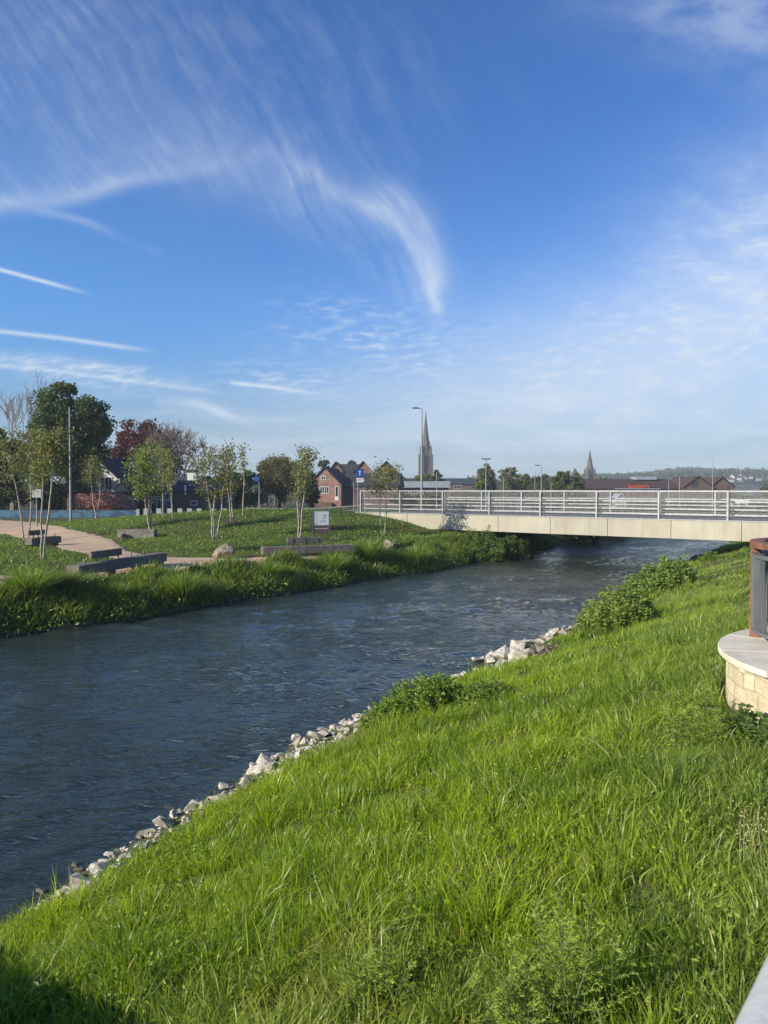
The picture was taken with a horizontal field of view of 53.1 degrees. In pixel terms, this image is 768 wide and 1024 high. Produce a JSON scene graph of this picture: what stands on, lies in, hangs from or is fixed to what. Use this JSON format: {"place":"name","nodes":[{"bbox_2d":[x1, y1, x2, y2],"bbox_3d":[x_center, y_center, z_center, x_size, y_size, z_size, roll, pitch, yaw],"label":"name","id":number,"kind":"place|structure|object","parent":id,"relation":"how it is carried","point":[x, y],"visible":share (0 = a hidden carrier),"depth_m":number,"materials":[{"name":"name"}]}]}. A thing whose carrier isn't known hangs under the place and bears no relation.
{"place":"outdoors","nodes":[
{"label":"outdoors","id":0,"kind":"place"},
{"bbox_2d":[0,520,141,557],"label":"path","id":1,"kind":"structure","parent":0,"point":[77,541],"depth_m":42.05,"materials":[{"name":"beige concrete"}]},
{"bbox_2d":[0,546,412,582],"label":"path","id":2,"kind":"structure","parent":0,"point":[175,560],"depth_m":30.43,"materials":[{"name":"beige concrete"}]},
{"bbox_2d":[67,548,166,577],"bbox_3d":[-9.043,1.695,26.435,0.470,0.870,5.255,0,2,14],"label":"timber bench","id":3,"kind":"object","parent":2,"relation":"on","point":[110,566],"visible":0.8,"depth_m":25.83,"materials":[{"name":"wood"}]},
{"bbox_2d":[212,543,234,558],"bbox_3d":[-6.619,1.661,31.693,0.866,0.713,0.781,0,2,0],"label":"boulder","id":4,"kind":"object","parent":2,"relation":"on","point":[226,549],"visible":0.75,"depth_m":31.53,"materials":[{"name":"stone"}]},
{"bbox_2d":[0,498,761,926],"bbox_3d":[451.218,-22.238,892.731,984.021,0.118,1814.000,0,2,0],"label":"river water","id":5,"kind":"structure","parent":0,"point":[116,736],"depth_m":15.55,"materials":[{"name":"blue liquid"}]},
{"bbox_2d":[0,481,767,1023],"bbox_3d":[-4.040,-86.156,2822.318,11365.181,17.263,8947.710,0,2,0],"label":"ground","id":6,"kind":"structure","parent":0,"point":[360,527],"depth_m":8.13,"materials":[{"name":"green plant"}]},
{"bbox_2d":[0,428,31,509],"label":"broadleaf tree","id":7,"kind":"object","parent":6,"relation":"on","point":[6,498],"visible":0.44,"depth_m":73.36,"materials":[{"name":"green plant"}]},
{"bbox_2d":[0,422,44,539],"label":"young tree","id":8,"kind":"object","parent":6,"relation":"on","point":[8,457],"visible":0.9,"depth_m":40.25,"materials":[{"name":"green plant"}]},
{"bbox_2d":[4,485,41,509],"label":"hedge","id":9,"kind":"object","parent":6,"relation":"on","point":[23,501],"visible":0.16,"depth_m":86.00,"materials":[{"name":"green plant"}]},
{"bbox_2d":[0,564,66,601],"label":"sedge tussock","id":10,"kind":"object","parent":6,"relation":"on","point":[23,582],"visible":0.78,"depth_m":21.21,"materials":[{"name":"green plant"}]},
{"bbox_2d":[0,369,68,509],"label":"bare tree","id":11,"kind":"object","parent":6,"relation":"on","point":[13,506],"visible":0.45,"depth_m":78.89,"materials":[{"name":"brown plant"}]},
{"bbox_2d":[25,530,60,546],"bbox_3d":[-16.322,1.293,36.788,0.470,0.870,1.786,1,2,22],"label":"timber bench","id":12,"kind":"object","parent":6,"relation":"on","point":[54,540],"visible":0.8,"depth_m":36.50,"materials":[{"name":"wood"}]},
{"bbox_2d":[32,481,62,509],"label":"hedge","id":13,"kind":"object","parent":6,"relation":"on","point":[56,501],"visible":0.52,"depth_m":82.91,"materials":[{"name":"green plant"}]},
{"bbox_2d":[24,422,75,558],"bbox_3d":[-13.412,-0.805,30.692,2.267,5.542,1.689,0,2,0],"label":"young tree","id":14,"kind":"object","parent":6,"relation":"on","point":[45,450],"visible":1,"depth_m":30.59,"materials":[{"name":"green plant"}]},
{"bbox_2d":[16,380,117,509],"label":"broadleaf tree","id":15,"kind":"object","parent":6,"relation":"on","point":[92,424],"visible":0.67,"depth_m":70.61,"materials":[{"name":"green plant"}]},
{"bbox_2d":[46,569,88,593],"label":"sedge tussock","id":16,"kind":"object","parent":6,"relation":"on","point":[70,581],"visible":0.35,"depth_m":22.04,"materials":[{"name":"green plant"}]},
{"bbox_2d":[0,509,139,518],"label":"mural wall","id":17,"kind":"structure","parent":6,"relation":"on","point":[8,514],"depth_m":68.03,"materials":[{"name":"blue paint"}]},
{"bbox_2d":[69,407,71,521],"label":"lamp post","id":18,"kind":"object","parent":6,"relation":"on","point":[70,503],"visible":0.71,"depth_m":57.90,"materials":[{"name":"metal"}]},
{"bbox_2d":[70,875,94,892],"bbox_3d":[-2.770,3.421,7.013,0.209,0.176,0.212,9,15,17],"label":"shore rock","id":19,"kind":"object","parent":6,"relation":"on","point":[77,878],"visible":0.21,"depth_m":7.00,"materials":[{"name":"stone"}]},
{"bbox_2d":[75,451,106,518],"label":"young tree","id":20,"kind":"object","parent":6,"relation":"on","point":[95,470],"visible":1,"depth_m":62.60,"materials":[{"name":"green plant"}]},
{"bbox_2d":[89,861,106,873],"bbox_3d":[-2.757,3.456,7.455,0.207,0.072,0.181,18,22,9],"label":"shore rock","id":21,"kind":"object","parent":6,"relation":"on","point":[101,865],"visible":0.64,"depth_m":7.44,"materials":[{"name":"stone"}]},
{"bbox_2d":[74,490,136,509],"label":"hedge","id":22,"kind":"object","parent":6,"relation":"on","point":[106,503],"visible":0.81,"depth_m":75.37,"materials":[{"name":"plant"}]},
{"bbox_2d":[92,580,137,599],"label":"sedge tussock","id":23,"kind":"object","parent":6,"relation":"on","point":[113,586],"visible":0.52,"depth_m":22.90,"materials":[{"name":"green plant"}]},
{"bbox_2d":[117,529,156,539],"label":"stone block","id":24,"kind":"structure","parent":6,"relation":"on","point":[135,533],"depth_m":39.37,"materials":[{"name":"grey stone"}]},
{"bbox_2d":[119,437,165,528],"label":"young tree","id":25,"kind":"object","parent":6,"relation":"on","point":[146,468],"visible":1,"depth_m":40.08,"materials":[{"name":"green plant"}]},
{"bbox_2d":[55,457,237,512],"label":"timbered house","id":26,"kind":"structure","parent":6,"relation":"on","point":[184,498],"depth_m":78.82,"materials":[{"name":"brown brick"}]},
{"bbox_2d":[125,564,167,580],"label":"sedge tussock","id":27,"kind":"object","parent":6,"relation":"on","point":[145,570],"visible":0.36,"depth_m":24.96,"materials":[{"name":"green plant"}]},
{"bbox_2d":[108,418,186,475],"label":"copper beech","id":28,"kind":"object","parent":6,"relation":"on","point":[126,437],"visible":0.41,"depth_m":92.92,"materials":[{"name":"red plant"}]},
{"bbox_2d":[153,817,174,828],"bbox_3d":[-2.406,3.386,8.422,0.207,0.126,0.204,0,2,1],"label":"shore rock","id":29,"kind":"object","parent":6,"relation":"on","point":[161,821],"visible":0.93,"depth_m":8.34,"materials":[{"name":"stone"}]},
{"bbox_2d":[150,441,181,518],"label":"young tree","id":30,"kind":"object","parent":6,"relation":"on","point":[166,470],"visible":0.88,"depth_m":46.12,"materials":[{"name":"green plant"}]},
{"bbox_2d":[145,418,205,473],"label":"bare tree","id":31,"kind":"object","parent":6,"relation":"on","point":[166,438],"visible":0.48,"depth_m":89.46,"materials":[{"name":"plant"}]},
{"bbox_2d":[137,429,219,475],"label":"bare tree","id":32,"kind":"object","parent":6,"relation":"on","point":[193,449],"visible":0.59,"depth_m":86.81,"materials":[{"name":"brown plant"}]},
{"bbox_2d":[146,568,217,602],"bbox_3d":[-6.361,2.278,24.702,2.551,1.190,2.663,0,2,0],"label":"sedge tussock","id":33,"kind":"object","parent":6,"relation":"on","point":[192,588],"visible":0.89,"depth_m":24.36,"materials":[{"name":"green plant"}]},
{"bbox_2d":[185,436,240,538],"bbox_3d":[-8.533,-1.169,38.268,2.662,5.257,1.747,0,2,0],"label":"young tree","id":34,"kind":"object","parent":6,"relation":"on","point":[218,472],"visible":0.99,"depth_m":38.35,"materials":[{"name":"green plant"}]},
{"bbox_2d":[0,508,432,606],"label":"meadow grass","id":35,"kind":"structure","parent":6,"relation":"on","point":[148,541],"depth_m":39.72,"materials":[{"name":"green plant"}]},
{"bbox_2d":[0,506,441,572],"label":"meadow clover","id":36,"kind":"object","parent":6,"relation":"on","point":[144,549],"visible":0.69,"depth_m":41.46,"materials":[{"name":"green plant"}]},
{"bbox_2d":[216,449,240,523],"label":"young tree","id":37,"kind":"object","parent":6,"relation":"on","point":[229,483],"visible":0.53,"depth_m":43.45,"materials":[{"name":"green plant"}]},
{"bbox_2d":[218,464,259,510],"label":"bush","id":38,"kind":"object","parent":6,"relation":"on","point":[249,481],"visible":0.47,"depth_m":87.28,"materials":[{"name":"green plant"}]},
{"bbox_2d":[234,442,250,515],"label":"young tree","id":39,"kind":"object","parent":6,"relation":"on","point":[243,463],"visible":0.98,"depth_m":46.04,"materials":[{"name":"green plant"}]},
{"bbox_2d":[235,487,273,508],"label":"hedge","id":40,"kind":"object","parent":6,"relation":"on","point":[263,499],"visible":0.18,"depth_m":98.97,"materials":[{"name":"green plant"}]},
{"bbox_2d":[249,558,287,577],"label":"sedge tussock","id":41,"kind":"object","parent":6,"relation":"on","point":[273,568],"visible":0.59,"depth_m":28.35,"materials":[{"name":"green plant"}]},
{"bbox_2d":[253,453,300,507],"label":"broadleaf tree","id":42,"kind":"object","parent":6,"relation":"on","point":[283,480],"visible":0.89,"depth_m":90.58,"materials":[{"name":"green plant"}]},
{"bbox_2d":[0,530,554,635],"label":"riverside sedge","id":43,"kind":"object","parent":6,"relation":"on","point":[233,566],"visible":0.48,"depth_m":26.71,"materials":[{"name":"green plant"}]},
{"bbox_2d":[0,526,555,636],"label":"bank plants","id":44,"kind":"object","parent":6,"relation":"on","point":[128,615],"visible":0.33,"depth_m":27.57,"materials":[{"name":"green plant"}]},
{"bbox_2d":[29,625,577,910],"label":"gravel","id":45,"kind":"structure","parent":6,"relation":"on","point":[125,848],"depth_m":8.56,"materials":[{"name":"stone"}]},
{"bbox_2d":[287,444,324,536],"bbox_3d":[-3.974,-1.055,39.024,1.936,4.894,1.425,1,2,37],"label":"young tree","id":46,"kind":"object","parent":6,"relation":"on","point":[303,465],"visible":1,"depth_m":39.00,"materials":[{"name":"green plant"}]},
{"bbox_2d":[261,537,353,557],"bbox_3d":[-3.244,1.531,32.910,4.026,0.870,0.470,-1,2,-21],"label":"timber bench","id":47,"kind":"object","parent":6,"relation":"on","point":[310,550],"visible":0.91,"depth_m":32.85,"materials":[{"name":"wood"}]},
{"bbox_2d":[302,473,320,507],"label":"tree","id":48,"kind":"object","parent":6,"relation":"on","point":[311,499],"visible":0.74,"depth_m":99.43,"materials":[{"name":"green plant"}]},
{"bbox_2d":[312,510,329,540],"bbox_3d":[-3.129,0.721,38.299,0.893,1.630,0.100,0,2,-4],"label":"information board","id":49,"kind":"object","parent":6,"relation":"on","point":[320,521],"visible":0.97,"depth_m":38.26,"materials":[{"name":"metal"}]},
{"bbox_2d":[310,551,354,573],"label":"sedge tussock","id":50,"kind":"object","parent":6,"relation":"on","point":[341,564],"visible":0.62,"depth_m":31.57,"materials":[{"name":"green plant"}]},
{"bbox_2d":[309,467,404,506],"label":"brick house","id":51,"kind":"structure","parent":6,"relation":"on","point":[337,487],"depth_m":118.01,"materials":[{"name":"brick"}]},
{"bbox_2d":[356,469,364,511],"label":"path sign","id":52,"kind":"object","parent":6,"relation":"on","point":[360,473],"visible":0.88,"depth_m":49.52,"materials":[{"name":"metal"}]},
{"bbox_2d":[347,535,391,562],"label":"sedge tussock","id":53,"kind":"object","parent":6,"relation":"on","point":[372,552],"visible":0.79,"depth_m":34.00,"materials":[{"name":"green plant"}]},
{"bbox_2d":[331,945,416,1016],"bbox_3d":[-0.044,2.350,3.791,0.426,0.356,0.408,0,2,0],"label":"feathery plant","id":54,"kind":"object","parent":6,"relation":"on","point":[374,972],"visible":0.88,"depth_m":3.78,"materials":[{"name":"green plant"}]},
{"bbox_2d":[363,456,403,535],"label":"young tree","id":55,"kind":"object","parent":6,"relation":"on","point":[379,487],"visible":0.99,"depth_m":41.18,"materials":[{"name":"green plant"}]},
{"bbox_2d":[0,566,767,1023],"bbox_3d":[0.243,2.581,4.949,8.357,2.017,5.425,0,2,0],"label":"grass","id":56,"kind":"structure","parent":6,"relation":"on","point":[707,774],"depth_m":4.67,"materials":[{"name":"green plant"}]},
{"bbox_2d":[23,466,767,492],"bbox_3d":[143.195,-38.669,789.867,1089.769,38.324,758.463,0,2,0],"label":"wood","id":57,"kind":"object","parent":6,"relation":"on","point":[668,473],"visible":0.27,"depth_m":777.79,"materials":[{"name":"green plant"}]},
{"bbox_2d":[389,492,416,508],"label":"bush","id":58,"kind":"object","parent":6,"relation":"on","point":[396,501],"visible":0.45,"depth_m":73.43,"materials":[{"name":"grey plant"}]},
{"bbox_2d":[351,672,470,730],"bbox_3d":[0.423,2.751,11.115,1.806,0.886,1.519,0,2,0],"label":"leafy bush","id":59,"kind":"object","parent":6,"relation":"on","point":[427,689],"visible":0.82,"depth_m":10.85,"materials":[{"name":"green plant"}]},
{"bbox_2d":[396,545,435,564],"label":"sedge tussock","id":60,"kind":"object","parent":6,"relation":"on","point":[424,554],"visible":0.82,"depth_m":35.53,"materials":[{"name":"green plant"}]},
{"bbox_2d":[412,407,422,510],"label":"lamp post","id":61,"kind":"object","parent":6,"relation":"on","point":[421,496],"visible":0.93,"depth_m":59.86,"materials":[{"name":"metal"}]},
{"bbox_2d":[418,413,432,477],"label":"church spire","id":62,"kind":"structure","parent":6,"relation":"on","point":[427,459],"depth_m":417.14,"materials":[{"name":"stone"}]},
{"bbox_2d":[403,481,449,504],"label":"flat roofed hall","id":63,"kind":"structure","parent":6,"relation":"on","point":[427,485],"depth_m":129.33,"materials":[{"name":"white metal"}]},
{"bbox_2d":[415,492,447,510],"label":"bush","id":64,"kind":"object","parent":6,"relation":"on","point":[432,496],"visible":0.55,"depth_m":77.34,"materials":[{"name":"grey plant"}]},
{"bbox_2d":[406,478,475,498],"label":"long shed","id":65,"kind":"structure","parent":6,"relation":"on","point":[461,483],"depth_m":210.41,"materials":[{"name":"grey brick"}]},
{"bbox_2d":[448,492,480,508],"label":"bush","id":66,"kind":"object","parent":6,"relation":"on","point":[466,494],"visible":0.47,"depth_m":81.22,"materials":[{"name":"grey plant"}]},
{"bbox_2d":[458,524,509,561],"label":"leafy bush","id":67,"kind":"object","parent":6,"relation":"on","point":[483,548],"visible":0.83,"depth_m":40.88,"materials":[{"name":"green plant"}]},
{"bbox_2d":[474,463,496,489],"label":"broadleaf tree","id":68,"kind":"object","parent":6,"relation":"on","point":[491,482],"visible":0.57,"depth_m":159.05,"materials":[{"name":"green plant"}]},
{"bbox_2d":[455,676,521,707],"bbox_3d":[1.432,2.609,10.948,1.040,0.514,1.020,1,2,33],"label":"leafy bush","id":69,"kind":"object","parent":6,"relation":"on","point":[495,686],"visible":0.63,"depth_m":10.83,"materials":[{"name":"green plant"}]},
{"bbox_2d":[484,488,518,509],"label":"bush","id":70,"kind":"object","parent":6,"relation":"on","point":[513,494],"visible":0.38,"depth_m":84.95,"materials":[{"name":"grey plant"}]},
{"bbox_2d":[493,645,509,659],"bbox_3d":[2.595,3.068,16.625,0.401,0.323,0.341,0,2,-14],"label":"shore rock","id":71,"kind":"object","parent":6,"relation":"on","point":[503,651],"visible":0.57,"depth_m":16.57,"materials":[{"name":"stone"}]},
{"bbox_2d":[497,466,517,496],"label":"broadleaf tree","id":72,"kind":"object","parent":6,"relation":"on","point":[508,477],"visible":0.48,"depth_m":168.75,"materials":[{"name":"green plant"}]},
{"bbox_2d":[466,953,560,1023],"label":"feathery plant","id":73,"kind":"object","parent":6,"relation":"on","point":[516,1014],"visible":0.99,"depth_m":3.16,"materials":[{"name":"green plant"}]},
{"bbox_2d":[500,532,532,559],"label":"leafy bush","id":74,"kind":"object","parent":6,"relation":"on","point":[515,547],"visible":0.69,"depth_m":42.01,"materials":[{"name":"green plant"}]},
{"bbox_2d":[508,648,527,663],"bbox_3d":[2.740,2.964,15.820,0.232,0.337,0.507,-15,5,-44],"label":"shore rock","id":75,"kind":"object","parent":6,"relation":"on","point":[515,652],"visible":0.76,"depth_m":15.73,"materials":[{"name":"stone"}]},
{"bbox_2d":[511,473,531,496],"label":"broadleaf tree","id":76,"kind":"object","parent":6,"relation":"on","point":[521,484],"visible":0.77,"depth_m":163.76,"materials":[{"name":"green plant"}]},
{"bbox_2d":[484,889,591,1023],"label":"feathery plant","id":77,"kind":"object","parent":6,"relation":"on","point":[570,930],"visible":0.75,"depth_m":3.31,"materials":[{"name":"green plant"}]},
{"bbox_2d":[528,473,551,489],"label":"broadleaf tree","id":78,"kind":"object","parent":6,"relation":"on","point":[534,480],"visible":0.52,"depth_m":159.46,"materials":[{"name":"green plant"}]},
{"bbox_2d":[523,485,562,510],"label":"bush","id":79,"kind":"object","parent":6,"relation":"on","point":[547,494],"visible":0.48,"depth_m":89.24,"materials":[{"name":"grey plant"}]},
{"bbox_2d":[549,470,570,504],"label":"broadleaf tree","id":80,"kind":"object","parent":6,"relation":"on","point":[560,480],"visible":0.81,"depth_m":139.05,"materials":[{"name":"green plant"}]},
{"bbox_2d":[355,490,767,541],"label":"road bridge","id":81,"kind":"structure","parent":6,"relation":"on","point":[727,526],"depth_m":40.44,"materials":[{"name":"concrete"}]},
{"bbox_2d":[564,472,585,495],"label":"broadleaf tree","id":82,"kind":"object","parent":6,"relation":"on","point":[578,483],"visible":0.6,"depth_m":137.10,"materials":[{"name":"green plant"}]},
{"bbox_2d":[566,488,594,510],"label":"bush","id":83,"kind":"object","parent":6,"relation":"on","point":[580,496],"visible":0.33,"depth_m":83.35,"materials":[{"name":"green plant"}]},
{"bbox_2d":[555,505,610,542],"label":"bush","id":84,"kind":"object","parent":6,"relation":"on","point":[588,537],"visible":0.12,"depth_m":55.24,"materials":[{"name":"green plant"}]},
{"bbox_2d":[536,893,638,1023],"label":"feathery plant","id":85,"kind":"object","parent":6,"relation":"on","point":[582,959],"visible":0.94,"depth_m":3.17,"materials":[{"name":"green plant"}]},
{"bbox_2d":[582,451,596,478],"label":"church spire","id":86,"kind":"structure","parent":6,"relation":"on","point":[589,472],"depth_m":427.74,"materials":[{"name":"stone"}]},
{"bbox_2d":[438,577,766,688],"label":"grass","id":87,"kind":"structure","parent":6,"relation":"on","point":[696,619],"depth_m":14.36,"materials":[{"name":"green plant"}]},
{"bbox_2d":[568,580,659,638],"bbox_3d":[5.060,2.163,16.890,2.025,1.350,1.797,0,2,0],"label":"leafy bush","id":88,"kind":"object","parent":6,"relation":"on","point":[609,612],"visible":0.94,"depth_m":16.64,"materials":[{"name":"green plant"}]},
{"bbox_2d":[570,476,735,503],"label":"supermarket","id":89,"kind":"structure","parent":6,"relation":"on","point":[686,483],"depth_m":174.95,"materials":[{"name":"brown brick"}]},
{"bbox_2d":[619,553,710,596],"bbox_3d":[9.051,2.114,24.751,2.856,1.694,2.416,0,2,0],"label":"leafy bush","id":90,"kind":"object","parent":6,"relation":"on","point":[670,574],"visible":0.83,"depth_m":24.36,"materials":[{"name":"green plant"}]},
{"bbox_2d":[653,695,701,741],"bbox_3d":[2.699,1.903,6.955,0.431,0.458,0.379,0,2,-14],"label":"feathery plant","id":91,"kind":"object","parent":6,"relation":"on","point":[681,719],"visible":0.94,"depth_m":6.91,"materials":[{"name":"green plant"}]},
{"bbox_2d":[671,685,719,722],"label":"feathery plant","id":92,"kind":"object","parent":6,"relation":"on","point":[701,700],"visible":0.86,"depth_m":7.40,"materials":[{"name":"green plant"}]},
{"bbox_2d":[638,541,761,600],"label":"grass","id":93,"kind":"structure","parent":6,"relation":"on","point":[725,551],"depth_m":26.38,"materials":[{"name":"green plant"}]},
{"bbox_2d":[696,550,721,562],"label":"leafy bush","id":94,"kind":"object","parent":6,"relation":"on","point":[710,556],"visible":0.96,"depth_m":32.66,"materials":[{"name":"green plant"}]},
{"bbox_2d":[685,704,735,742],"bbox_3d":[2.874,1.875,6.671,0.467,0.426,0.371,0,2,0],"label":"feathery plant","id":95,"kind":"object","parent":6,"relation":"on","point":[719,720],"visible":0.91,"depth_m":6.66,"materials":[{"name":"green plant"}]},
{"bbox_2d":[705,702,753,733],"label":"nettle","id":96,"kind":"object","parent":6,"relation":"on","point":[709,707],"visible":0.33,"depth_m":6.96,"materials":[{"name":"green plant"}]},
{"bbox_2d":[712,500,759,514],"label":"bush","id":97,"kind":"object","parent":6,"relation":"on","point":[737,512],"visible":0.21,"depth_m":93.72,"materials":[{"name":"green plant"}]},
{"bbox_2d":[707,799,767,878],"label":"dry stalks","id":98,"kind":"object","parent":6,"relation":"on","point":[746,834],"visible":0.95,"depth_m":4.30,"materials":[{"name":"plant"}]},
{"bbox_2d":[731,702,748,740],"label":"nettle","id":99,"kind":"object","parent":6,"relation":"on","point":[736,719],"visible":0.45,"depth_m":6.77,"materials":[{"name":"green plant"}]},
{"bbox_2d":[718,627,767,727],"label":"stone wall","id":100,"kind":"structure","parent":6,"relation":"on","point":[743,654],"depth_m":7.49,"materials":[{"name":"beige stone"}]},
{"bbox_2d":[749,537,767,638],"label":"curved railing","id":101,"kind":"object","parent":100,"relation":"on","point":[758,621],"visible":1,"depth_m":8.17,"materials":[{"name":"metal"}]},
{"bbox_2d":[737,711,767,748],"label":"nettle","id":102,"kind":"object","parent":6,"relation":"on","point":[747,718],"visible":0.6,"depth_m":6.49,"materials":[{"name":"green plant"}]},
{"bbox_2d":[751,714,767,748],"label":"nettle","id":103,"kind":"object","parent":6,"relation":"on","point":[765,724],"visible":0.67,"depth_m":6.41,"materials":[{"name":"green plant"}]},
{"bbox_2d":[0,0,767,481],"label":"sky","id":104,"kind":"structure","parent":0,"point":[538,229],"materials":[{"name":"blue"}]},
{"bbox_2d":[38,607,767,908],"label":"grass","id":105,"kind":"structure","parent":0,"point":[638,674],"depth_m":8.23,"materials":[{"name":"green plant"}]},
{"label":"terrace","id":106,"kind":"structure","parent":0,"visible":0},
{"bbox_2d":[735,956,767,1023],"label":"terrace handrail","id":107,"kind":"object","parent":106,"relation":"on","point":[754,1010],"visible":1,"depth_m":0.79,"materials":[{"name":"paint"}]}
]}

